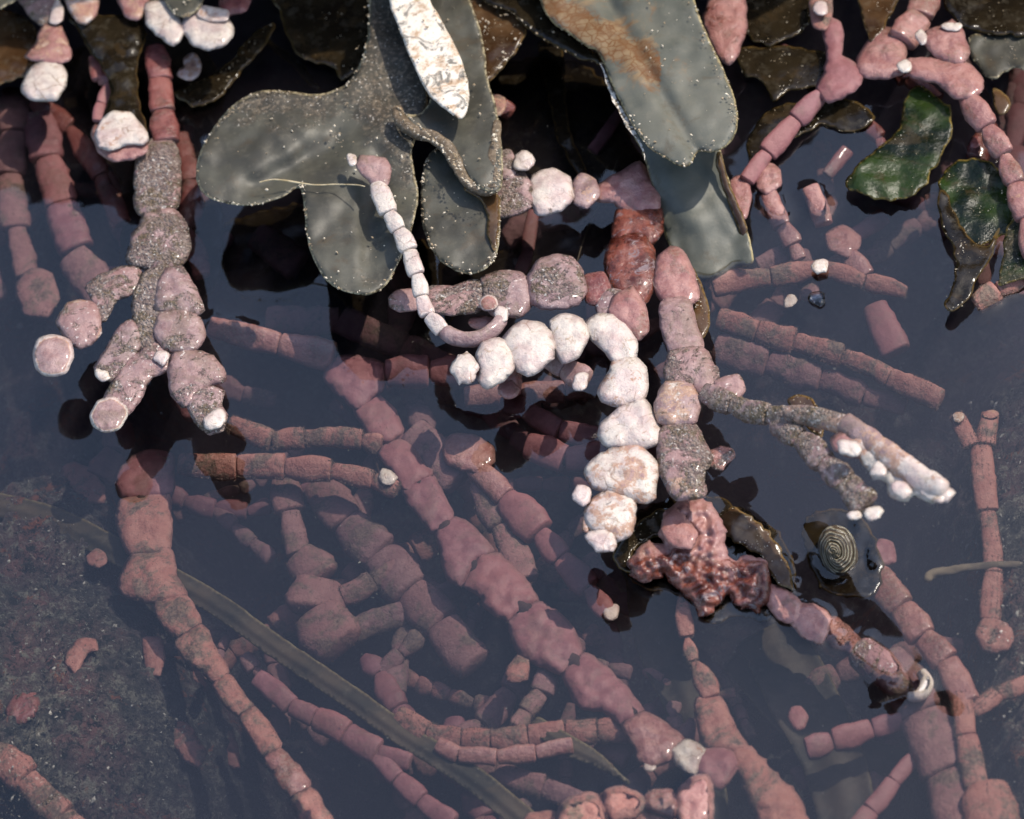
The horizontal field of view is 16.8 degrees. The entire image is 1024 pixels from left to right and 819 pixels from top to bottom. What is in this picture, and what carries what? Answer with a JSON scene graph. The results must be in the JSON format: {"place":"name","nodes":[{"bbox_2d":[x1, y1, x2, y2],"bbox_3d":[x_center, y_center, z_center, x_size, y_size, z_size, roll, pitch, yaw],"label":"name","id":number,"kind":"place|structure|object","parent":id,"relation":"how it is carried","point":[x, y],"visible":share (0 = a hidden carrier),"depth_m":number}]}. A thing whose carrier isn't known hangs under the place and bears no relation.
{"place":"outdoors","nodes":[
{"label":"outdoors","id":0,"kind":"place"},
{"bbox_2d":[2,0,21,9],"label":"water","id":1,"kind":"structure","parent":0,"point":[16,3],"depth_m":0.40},
{"bbox_2d":[0,9,36,84],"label":"brown seaweed","id":2,"kind":"object","parent":1,"relation":"on","point":[18,35],"visible":1,"depth_m":0.36},
{"bbox_2d":[18,0,71,101],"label":"coralline frond","id":3,"kind":"object","parent":1,"relation":"on","point":[46,75],"visible":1,"depth_m":0.36},
{"bbox_2d":[67,10,148,161],"bbox_3d":[-0.041,-0.034,0.353,0.008,0.002,0.024,-12,50,0],"label":"seaweed stipe","id":4,"kind":"object","parent":1,"relation":"on","point":[113,44],"visible":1,"depth_m":0.35},
{"bbox_2d":[117,0,250,50],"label":"coralline frond","id":5,"kind":"object","parent":1,"relation":"on","point":[206,27],"visible":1,"depth_m":0.35},
{"bbox_2d":[174,22,275,107],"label":"brown seaweed","id":6,"kind":"object","parent":1,"relation":"on","point":[212,88],"visible":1,"depth_m":0.36},
{"bbox_2d":[196,0,427,294],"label":"brown seaweed","id":7,"kind":"object","parent":1,"relation":"on","point":[252,141],"visible":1,"depth_m":0.34},
{"bbox_2d":[272,0,368,80],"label":"brown seaweed","id":8,"kind":"object","parent":1,"relation":"on","point":[333,34],"visible":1,"depth_m":0.36},
{"bbox_2d":[346,153,507,347],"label":"coralline frond","id":9,"kind":"object","parent":1,"relation":"on","point":[375,171],"visible":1,"depth_m":0.33},
{"bbox_2d":[392,0,502,196],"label":"brown seaweed","id":10,"kind":"object","parent":1,"relation":"on","point":[468,145],"visible":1,"depth_m":0.34},
{"bbox_2d":[389,0,469,118],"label":"brown seaweed","id":11,"kind":"object","parent":10,"relation":"on","point":[434,55],"visible":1,"depth_m":0.34},
{"bbox_2d":[420,148,500,274],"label":"brown seaweed","id":12,"kind":"object","parent":1,"relation":"on","point":[461,225],"visible":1,"depth_m":0.33},
{"bbox_2d":[470,0,526,81],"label":"brown seaweed","id":13,"kind":"object","parent":1,"relation":"on","point":[503,32],"visible":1,"depth_m":0.35},
{"bbox_2d":[388,253,610,329],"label":"coralline frond","id":14,"kind":"object","parent":1,"relation":"on","point":[558,281],"visible":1,"depth_m":0.33},
{"bbox_2d":[434,737,573,765],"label":"coralline frond","id":15,"kind":"object","parent":1,"relation":"on","point":[518,754],"visible":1,"depth_m":0.30},
{"bbox_2d":[483,0,602,64],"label":"brown seaweed","id":16,"kind":"object","parent":1,"relation":"on","point":[532,16],"visible":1,"depth_m":0.35},
{"bbox_2d":[450,149,663,552],"bbox_3d":[0.004,-0.006,0.323,0.020,0.005,0.051,-4,50,7],"label":"coralline frond","id":17,"kind":"object","parent":1,"relation":"on","point":[621,474],"visible":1,"depth_m":0.32},
{"bbox_2d":[544,354,592,391],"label":"coralline frond","id":18,"kind":"object","parent":1,"relation":"on","point":[575,375],"visible":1,"depth_m":0.32},
{"bbox_2d":[515,104,623,273],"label":"coralline frond","id":19,"kind":"object","parent":1,"relation":"in","point":[595,147],"visible":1,"depth_m":0.34},
{"bbox_2d":[612,509,664,572],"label":"brown seaweed","id":20,"kind":"object","parent":1,"relation":"on","point":[646,528],"visible":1,"depth_m":0.31},
{"bbox_2d":[540,0,738,166],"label":"brown seaweed","id":21,"kind":"object","parent":1,"relation":"on","point":[668,77],"visible":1,"depth_m":0.34},
{"bbox_2d":[600,64,753,281],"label":"brown seaweed","id":22,"kind":"object","parent":1,"relation":"on","point":[705,228],"visible":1,"depth_m":0.33},
{"bbox_2d":[702,0,747,65],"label":"coralline frond","id":23,"kind":"object","parent":1,"relation":"on","point":[725,23],"visible":1,"depth_m":0.35},
{"bbox_2d":[719,506,792,589],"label":"brown seaweed","id":24,"kind":"object","parent":1,"relation":"on","point":[749,532],"visible":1,"depth_m":0.31},
{"bbox_2d":[746,0,809,46],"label":"brown seaweed","id":25,"kind":"object","parent":1,"relation":"on","point":[771,23],"visible":1,"depth_m":0.35},
{"bbox_2d":[737,45,825,101],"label":"brown seaweed","id":26,"kind":"object","parent":1,"relation":"on","point":[778,72],"visible":1,"depth_m":0.35},
{"bbox_2d":[626,246,955,644],"bbox_3d":[0.017,0.002,0.310,0.023,0.018,0.049,-28,52,-13],"label":"coralline frond","id":27,"kind":"object","parent":1,"relation":"on","point":[697,566],"visible":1,"depth_m":0.31},
{"bbox_2d":[746,98,874,159],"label":"brown seaweed","id":28,"kind":"object","parent":1,"relation":"on","point":[845,115],"visible":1,"depth_m":0.34},
{"bbox_2d":[730,0,939,219],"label":"coralline frond","id":29,"kind":"object","parent":1,"relation":"on","point":[882,54],"visible":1,"depth_m":0.34},
{"bbox_2d":[818,525,857,575],"bbox_3d":[0.029,0.013,0.309,0.004,0.004,0.005,-12,50,0],"label":"snail shell","id":30,"kind":"object","parent":1,"relation":"on","point":[838,550],"visible":1,"depth_m":0.31},
{"bbox_2d":[857,0,897,42],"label":"brown seaweed","id":31,"kind":"object","parent":1,"relation":"on","point":[875,14],"visible":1,"depth_m":0.35},
{"bbox_2d":[845,85,952,201],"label":"brown seaweed","id":32,"kind":"object","parent":1,"relation":"on","point":[903,161],"visible":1,"depth_m":0.34},
{"bbox_2d":[896,19,1023,258],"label":"coralline frond","id":33,"kind":"object","parent":1,"relation":"on","point":[949,70],"visible":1,"depth_m":0.34},
{"bbox_2d":[937,190,999,311],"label":"brown seaweed","id":34,"kind":"object","parent":1,"relation":"on","point":[972,258],"visible":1,"depth_m":0.33},
{"bbox_2d":[938,158,1012,244],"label":"brown seaweed","id":35,"kind":"object","parent":1,"relation":"on","point":[975,189],"visible":1,"depth_m":0.33},
{"bbox_2d":[943,0,1023,37],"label":"brown seaweed","id":36,"kind":"object","parent":1,"relation":"on","point":[1000,17],"visible":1,"depth_m":0.35},
{"bbox_2d":[968,33,1023,78],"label":"brown seaweed","id":37,"kind":"object","parent":1,"relation":"on","point":[993,56],"visible":1,"depth_m":0.34},
{"bbox_2d":[971,280,1023,313],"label":"coralline frond","id":38,"kind":"object","parent":1,"relation":"on","point":[987,296],"visible":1,"depth_m":0.33},
{"bbox_2d":[998,219,1023,285],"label":"brown seaweed","id":39,"kind":"object","parent":1,"relation":"on","point":[1011,270],"visible":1,"depth_m":0.33},
{"bbox_2d":[32,43,228,435],"bbox_3d":[-0.039,-0.016,0.339,0.018,0.004,0.055,-12,50,0],"label":"coralline frond","id":40,"kind":"object","parent":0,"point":[162,330],"visible":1,"depth_m":0.33},
{"bbox_2d":[6,0,279,62],"label":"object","id":41,"kind":"structure","parent":0,"point":[258,9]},
{"bbox_2d":[0,0,1023,818],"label":"pool bed","id":42,"kind":"object","parent":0,"point":[768,478],"visible":0.32,"depth_m":0.34},
{"bbox_2d":[0,87,36,279],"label":"coralline frond","id":43,"kind":"object","parent":42,"relation":"on","point":[15,214],"visible":1,"depth_m":0.36},
{"bbox_2d":[0,741,84,818],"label":"coralline frond","id":44,"kind":"object","parent":42,"relation":"on","point":[44,798],"visible":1,"depth_m":0.31},
{"bbox_2d":[14,110,108,318],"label":"coralline frond","id":45,"kind":"object","parent":42,"relation":"on","point":[81,265],"visible":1,"depth_m":0.35},
{"bbox_2d":[29,101,130,227],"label":"coralline frond","id":46,"kind":"object","parent":42,"relation":"on","point":[92,161],"visible":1,"depth_m":0.35},
{"bbox_2d":[61,461,105,504],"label":"coralline frond","id":47,"kind":"object","parent":42,"relation":"on","point":[80,477],"visible":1,"depth_m":0.34},
{"bbox_2d":[74,420,135,491],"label":"coralline frond","id":48,"kind":"object","parent":42,"relation":"on","point":[106,462],"visible":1,"depth_m":0.34},
{"bbox_2d":[61,33,225,300],"bbox_3d":[-0.037,-0.025,0.360,0.018,0.001,0.041,-12,50,0],"label":"brown seaweed","id":49,"kind":"object","parent":42,"relation":"on","point":[80,92],"visible":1,"depth_m":0.36},
{"bbox_2d":[177,131,210,279],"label":"coralline frond","id":50,"kind":"object","parent":49,"relation":"on","point":[191,209],"visible":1,"depth_m":0.35},
{"bbox_2d":[173,720,207,767],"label":"coralline frond","id":51,"kind":"object","parent":42,"relation":"on","point":[190,748],"visible":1,"depth_m":0.32},
{"bbox_2d":[164,373,276,407],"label":"coralline frond","id":52,"kind":"object","parent":42,"relation":"on","point":[234,389],"visible":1,"depth_m":0.34},
{"bbox_2d":[114,449,333,818],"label":"coralline frond","id":53,"kind":"object","parent":42,"relation":"on","point":[144,522],"visible":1,"depth_m":0.32},
{"bbox_2d":[171,482,309,564],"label":"coralline frond","id":54,"kind":"object","parent":42,"relation":"on","point":[228,514],"visible":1,"depth_m":0.33},
{"bbox_2d":[0,493,533,818],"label":"seaweed strap","id":55,"kind":"object","parent":42,"relation":"on","point":[493,794],"visible":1,"depth_m":0.31},
{"bbox_2d":[177,451,401,498],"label":"coralline frond","id":56,"kind":"object","parent":42,"relation":"on","point":[222,467],"visible":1,"depth_m":0.33},
{"bbox_2d":[226,414,384,455],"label":"coralline frond","id":57,"kind":"object","parent":42,"relation":"on","point":[261,436],"visible":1,"depth_m":0.33},
{"bbox_2d":[268,477,360,664],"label":"coralline frond","id":58,"kind":"object","parent":42,"relation":"on","point":[327,627],"visible":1,"depth_m":0.32},
{"bbox_2d":[191,528,439,738],"bbox_3d":[-0.018,0.019,0.326,0.013,0.004,0.028,26,60,27],"label":"coralline frond","id":59,"kind":"object","parent":42,"relation":"on","point":[283,619],"visible":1,"depth_m":0.32},
{"bbox_2d":[207,317,478,409],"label":"coralline frond","id":60,"kind":"object","parent":42,"relation":"on","point":[356,382],"visible":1,"depth_m":0.33},
{"bbox_2d":[247,224,454,361],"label":"coralline frond","id":61,"kind":"object","parent":42,"relation":"on","point":[279,251],"visible":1,"depth_m":0.34},
{"bbox_2d":[251,670,458,818],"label":"coralline frond","id":62,"kind":"object","parent":42,"relation":"on","point":[389,763],"visible":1,"depth_m":0.31},
{"bbox_2d":[303,480,488,679],"bbox_3d":[-0.011,0.015,0.322,0.005,0.003,0.028,-33,53,-16],"label":"coralline frond","id":63,"kind":"object","parent":42,"relation":"on","point":[457,644],"visible":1,"depth_m":0.32},
{"bbox_2d":[338,560,462,642],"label":"coralline frond","id":64,"kind":"object","parent":42,"relation":"on","point":[362,587],"visible":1,"depth_m":0.32},
{"bbox_2d":[386,255,435,427],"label":"coralline frond","id":65,"kind":"object","parent":42,"relation":"on","point":[415,406],"visible":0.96,"depth_m":0.34},
{"bbox_2d":[219,202,611,340],"bbox_3d":[-0.011,-0.014,0.348,0.042,0.001,0.019,0,51,10],"label":"brown seaweed","id":66,"kind":"object","parent":42,"relation":"on","point":[247,271],"visible":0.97,"depth_m":0.35},
{"bbox_2d":[386,541,456,693],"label":"coralline frond","id":67,"kind":"object","parent":42,"relation":"on","point":[400,673],"visible":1,"depth_m":0.32},
{"bbox_2d":[359,629,523,796],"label":"coralline frond","id":68,"kind":"object","parent":42,"relation":"on","point":[390,694],"visible":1,"depth_m":0.32},
{"bbox_2d":[376,662,537,783],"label":"coralline frond","id":69,"kind":"object","parent":42,"relation":"on","point":[491,712],"visible":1,"depth_m":0.31},
{"bbox_2d":[407,669,513,718],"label":"coralline frond","id":70,"kind":"object","parent":42,"relation":"on","point":[425,686],"visible":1,"depth_m":0.32},
{"bbox_2d":[443,716,495,818],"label":"coralline frond","id":71,"kind":"object","parent":42,"relation":"on","point":[474,807],"visible":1,"depth_m":0.31},
{"bbox_2d":[401,419,538,582],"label":"coralline frond","id":72,"kind":"object","parent":42,"relation":"on","point":[425,439],"visible":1,"depth_m":0.32},
{"bbox_2d":[386,372,576,409],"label":"coralline frond","id":73,"kind":"object","parent":42,"relation":"on","point":[442,394],"visible":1,"depth_m":0.34},
{"bbox_2d":[394,706,629,748],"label":"coralline frond","id":74,"kind":"object","parent":42,"relation":"on","point":[591,731],"visible":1,"depth_m":0.30},
{"bbox_2d":[0,163,1023,818],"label":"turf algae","id":75,"kind":"object","parent":42,"relation":"on","point":[208,625],"visible":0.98,"depth_m":0.32},
{"bbox_2d":[0,182,1023,816],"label":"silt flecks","id":76,"kind":"object","parent":42,"relation":"on","point":[20,326],"visible":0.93,"depth_m":0.32},
{"bbox_2d":[450,392,583,475],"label":"coralline frond","id":77,"kind":"object","parent":42,"relation":"on","point":[501,423],"visible":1,"depth_m":0.33},
{"bbox_2d":[353,395,684,771],"bbox_3d":[-0.001,0.015,0.315,0.007,0.003,0.053,-31,53,-15],"label":"coralline frond","id":78,"kind":"object","parent":42,"relation":"on","point":[544,635],"visible":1,"depth_m":0.31},
{"bbox_2d":[441,433,618,620],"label":"coralline frond","id":79,"kind":"object","parent":42,"relation":"on","point":[526,518],"visible":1,"depth_m":0.32},
{"bbox_2d":[505,655,559,727],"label":"coralline frond","id":80,"kind":"object","parent":42,"relation":"on","point":[544,684],"visible":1,"depth_m":0.31},
{"bbox_2d":[464,375,604,407],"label":"coralline frond","id":81,"kind":"object","parent":42,"relation":"on","point":[479,396],"visible":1,"depth_m":0.33},
{"bbox_2d":[507,475,600,492],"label":"coralline frond","id":82,"kind":"object","parent":42,"relation":"on","point":[559,484],"visible":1,"depth_m":0.33},
{"bbox_2d":[475,740,633,804],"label":"coralline frond","id":83,"kind":"object","parent":42,"relation":"on","point":[518,779],"visible":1,"depth_m":0.30},
{"bbox_2d":[489,56,646,183],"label":"brown seaweed","id":84,"kind":"object","parent":42,"relation":"on","point":[528,125],"visible":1,"depth_m":0.35},
{"bbox_2d":[537,40,586,174],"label":"brown seaweed","id":85,"kind":"object","parent":84,"relation":"on","point":[552,64],"visible":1,"depth_m":0.35},
{"bbox_2d":[498,395,657,472],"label":"coralline frond","id":86,"kind":"object","parent":42,"relation":"on","point":[549,450],"visible":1,"depth_m":0.32},
{"bbox_2d":[530,717,629,784],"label":"brown seaweed","id":87,"kind":"object","parent":42,"relation":"on","point":[585,752],"visible":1,"depth_m":0.30},
{"bbox_2d":[530,503,642,586],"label":"coralline frond","id":88,"kind":"object","parent":42,"relation":"on","point":[549,575],"visible":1,"depth_m":0.32},
{"bbox_2d":[559,551,628,615],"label":"coralline frond","id":89,"kind":"object","parent":42,"relation":"on","point":[593,561],"visible":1,"depth_m":0.32},
{"bbox_2d":[523,774,714,818],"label":"coralline frond","id":90,"kind":"object","parent":42,"relation":"on","point":[693,796],"visible":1,"depth_m":0.30},
{"bbox_2d":[591,649,666,747],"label":"coralline frond","id":91,"kind":"object","parent":42,"relation":"on","point":[655,707],"visible":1,"depth_m":0.31},
{"bbox_2d":[501,134,767,248],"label":"coralline frond","id":92,"kind":"object","parent":42,"relation":"on","point":[571,215],"visible":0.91,"depth_m":0.35},
{"bbox_2d":[600,717,699,794],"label":"coralline frond","id":93,"kind":"object","parent":42,"relation":"on","point":[641,780],"visible":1,"depth_m":0.30},
{"bbox_2d":[574,288,736,405],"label":"coralline frond","id":94,"kind":"object","parent":42,"relation":"on","point":[601,367],"visible":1,"depth_m":0.34},
{"bbox_2d":[621,570,729,818],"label":"brown seaweed","id":95,"kind":"object","parent":42,"relation":"on","point":[658,641],"visible":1,"depth_m":0.31},
{"bbox_2d":[626,496,796,624],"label":"brown seaweed","id":96,"kind":"object","parent":42,"relation":"on","point":[726,608],"visible":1,"depth_m":0.31},
{"bbox_2d":[697,648,756,739],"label":"coralline frond","id":97,"kind":"object","parent":42,"relation":"on","point":[739,711],"visible":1,"depth_m":0.31},
{"bbox_2d":[672,591,808,818],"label":"coralline frond","id":98,"kind":"object","parent":42,"relation":"on","point":[769,792],"visible":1,"depth_m":0.30},
{"bbox_2d":[756,162,805,260],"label":"coralline frond","id":99,"kind":"object","parent":42,"relation":"on","point":[769,183],"visible":1,"depth_m":0.34},
{"bbox_2d":[755,245,820,301],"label":"coralline frond","id":100,"kind":"object","parent":42,"relation":"on","point":[774,256],"visible":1,"depth_m":0.34},
{"bbox_2d":[737,621,878,818],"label":"brown seaweed","id":101,"kind":"object","parent":42,"relation":"on","point":[838,783],"visible":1,"depth_m":0.31},
{"bbox_2d":[803,713,901,760],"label":"coralline frond","id":102,"kind":"object","parent":101,"relation":"on","point":[843,737],"visible":1,"depth_m":0.30},
{"bbox_2d":[710,259,907,307],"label":"coralline frond","id":103,"kind":"object","parent":42,"relation":"on","point":[738,280],"visible":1,"depth_m":0.33},
{"bbox_2d":[711,332,907,415],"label":"coralline frond","id":104,"kind":"object","parent":42,"relation":"on","point":[738,355],"visible":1,"depth_m":0.33},
{"bbox_2d":[724,652,919,778],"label":"brown seaweed","id":105,"kind":"object","parent":42,"relation":"on","point":[883,759],"visible":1,"depth_m":0.31},
{"bbox_2d":[811,140,837,215],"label":"coralline frond","id":106,"kind":"object","parent":42,"relation":"on","point":[821,153],"visible":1,"depth_m":0.35},
{"bbox_2d":[715,308,944,410],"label":"coralline frond","id":107,"kind":"object","parent":42,"relation":"on","point":[789,340],"visible":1,"depth_m":0.33},
{"bbox_2d":[801,508,884,598],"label":"brown seaweed","id":108,"kind":"object","parent":42,"relation":"on","point":[862,579],"visible":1,"depth_m":0.31},
{"bbox_2d":[802,183,889,274],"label":"coralline frond","id":109,"kind":"object","parent":42,"relation":"on","point":[843,241],"visible":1,"depth_m":0.34},
{"bbox_2d":[749,208,1003,323],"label":"coralline frond","id":110,"kind":"object","parent":42,"relation":"on","point":[925,223],"visible":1,"depth_m":0.34},
{"bbox_2d":[851,752,915,818],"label":"coralline frond","id":111,"kind":"object","parent":42,"relation":"on","point":[879,799],"visible":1,"depth_m":0.30},
{"bbox_2d":[804,636,966,688],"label":"coralline frond","id":112,"kind":"object","parent":42,"relation":"on","point":[843,671],"visible":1,"depth_m":0.31},
{"bbox_2d":[863,300,909,359],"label":"coralline frond","id":113,"kind":"object","parent":42,"relation":"on","point":[888,335],"visible":1,"depth_m":0.33},
{"bbox_2d":[883,646,964,818],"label":"coralline frond","id":114,"kind":"object","parent":42,"relation":"on","point":[927,727],"visible":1,"depth_m":0.30},
{"bbox_2d":[825,616,933,701],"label":"coralline frond","id":115,"kind":"object","parent":114,"relation":"on","point":[875,664],"visible":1,"depth_m":0.30},
{"bbox_2d":[870,566,979,701],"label":"coralline frond","id":116,"kind":"object","parent":42,"relation":"on","point":[891,597],"visible":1,"depth_m":0.30},
{"bbox_2d":[948,410,1003,619],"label":"coralline frond","id":117,"kind":"object","parent":42,"relation":"on","point":[980,442],"visible":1,"depth_m":0.31},
{"bbox_2d":[950,675,1023,818],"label":"coralline frond","id":118,"kind":"object","parent":42,"relation":"on","point":[983,797],"visible":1,"depth_m":0.29},
{"bbox_2d":[974,618,1013,653],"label":"coralline frond","id":119,"kind":"object","parent":42,"relation":"on","point":[993,635],"visible":1,"depth_m":0.30},
{"bbox_2d":[997,69,1023,239],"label":"coralline frond","id":120,"kind":"object","parent":42,"relation":"on","point":[1014,119],"visible":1,"depth_m":0.35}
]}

